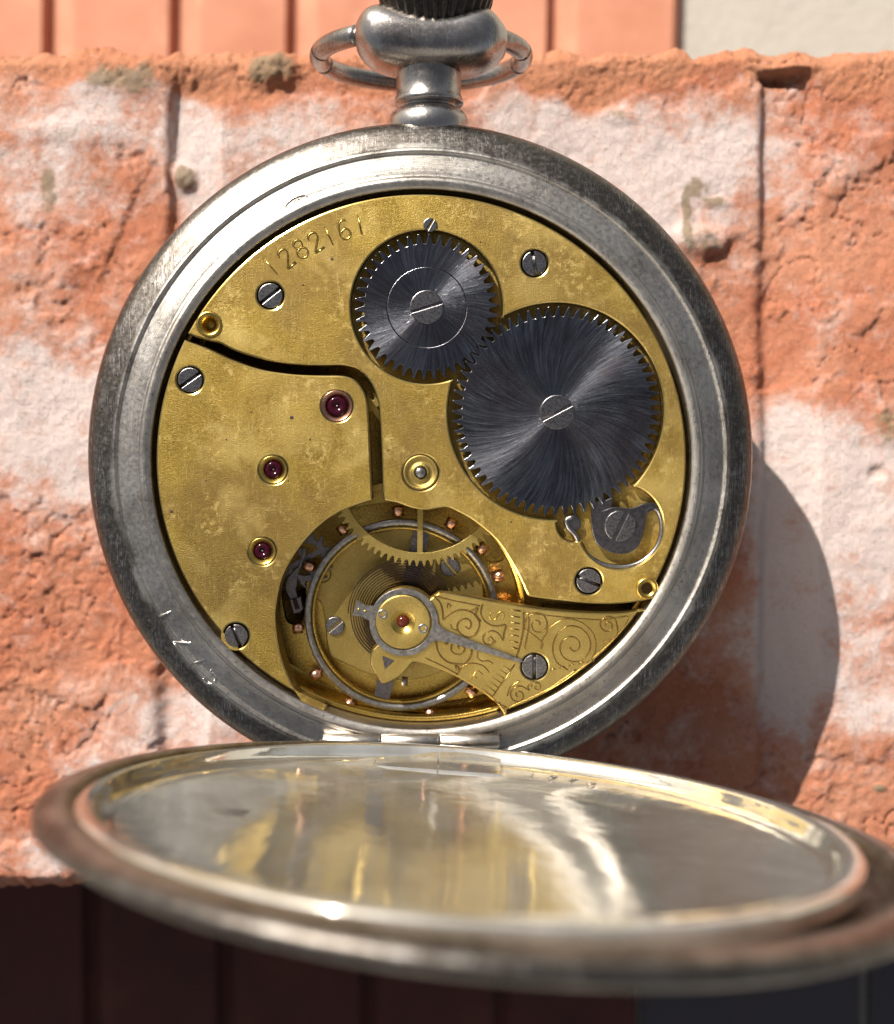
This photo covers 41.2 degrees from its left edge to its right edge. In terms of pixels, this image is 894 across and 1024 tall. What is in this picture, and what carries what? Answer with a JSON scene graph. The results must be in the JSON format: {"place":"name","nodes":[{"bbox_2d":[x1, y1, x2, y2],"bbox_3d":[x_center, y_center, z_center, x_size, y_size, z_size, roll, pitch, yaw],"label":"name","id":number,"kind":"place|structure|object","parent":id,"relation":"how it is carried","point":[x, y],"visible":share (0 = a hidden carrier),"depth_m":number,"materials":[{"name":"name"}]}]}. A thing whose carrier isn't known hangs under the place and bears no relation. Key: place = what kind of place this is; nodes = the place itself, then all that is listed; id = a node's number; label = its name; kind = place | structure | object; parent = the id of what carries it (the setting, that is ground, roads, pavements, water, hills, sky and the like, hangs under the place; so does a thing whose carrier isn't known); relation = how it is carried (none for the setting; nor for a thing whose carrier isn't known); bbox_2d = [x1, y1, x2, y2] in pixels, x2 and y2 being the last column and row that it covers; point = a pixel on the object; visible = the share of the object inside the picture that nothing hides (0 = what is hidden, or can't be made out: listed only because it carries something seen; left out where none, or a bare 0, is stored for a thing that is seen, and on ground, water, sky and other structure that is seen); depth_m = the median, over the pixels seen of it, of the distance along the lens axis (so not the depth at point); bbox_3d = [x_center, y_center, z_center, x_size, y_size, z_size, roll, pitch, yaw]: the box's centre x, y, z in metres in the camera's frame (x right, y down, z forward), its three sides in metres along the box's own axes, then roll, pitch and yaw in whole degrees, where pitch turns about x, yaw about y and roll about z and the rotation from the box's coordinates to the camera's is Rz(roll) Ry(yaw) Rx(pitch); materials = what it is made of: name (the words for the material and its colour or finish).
{"place":"outdoors","nodes":[
{"label":"outdoors","id":0,"kind":"place"},
{"bbox_2d":[0,881,636,1023],"bbox_3d":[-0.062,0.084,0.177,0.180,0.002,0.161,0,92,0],"label":"clay block","id":1,"kind":"structure","parent":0,"point":[84,952],"depth_m":0.18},
{"bbox_2d":[0,0,677,58],"bbox_3d":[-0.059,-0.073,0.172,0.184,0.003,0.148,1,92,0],"label":"clay block","id":2,"kind":"structure","parent":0,"point":[588,29],"depth_m":0.17,"materials":[{"name":"brick"}]},
{"bbox_2d":[0,47,893,887],"bbox_3d":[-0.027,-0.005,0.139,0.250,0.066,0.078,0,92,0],"label":"brick","id":3,"kind":"object","parent":2,"relation":"on","point":[756,185],"visible":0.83,"depth_m":0.11,"materials":[{"name":"red brick"}]},
{"bbox_2d":[31,0,893,990],"bbox_3d":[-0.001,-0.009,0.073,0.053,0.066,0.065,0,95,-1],"label":"pocket watch","id":4,"kind":"object","parent":3,"relation":"on","point":[419,454],"visible":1,"depth_m":0.09,"materials":[{"name":"silver metal"}]},
{"bbox_2d":[640,968,860,1023],"bbox_3d":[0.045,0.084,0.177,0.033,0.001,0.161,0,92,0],"label":"stone slab","id":5,"kind":"structure","parent":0,"point":[833,999],"depth_m":0.18,"materials":[{"name":"grey stone"}]},
{"bbox_2d":[637,0,893,1023],"bbox_3d":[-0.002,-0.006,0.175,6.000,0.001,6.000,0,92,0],"label":"ground","id":6,"kind":"structure","parent":0,"point":[815,28],"depth_m":0.17,"materials":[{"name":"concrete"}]},
{"bbox_2d":[866,957,893,1023],"bbox_3d":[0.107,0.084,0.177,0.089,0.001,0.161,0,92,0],"label":"stone slab","id":7,"kind":"structure","parent":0,"point":[879,992],"depth_m":0.18,"materials":[{"name":"grey stone"}]}
]}

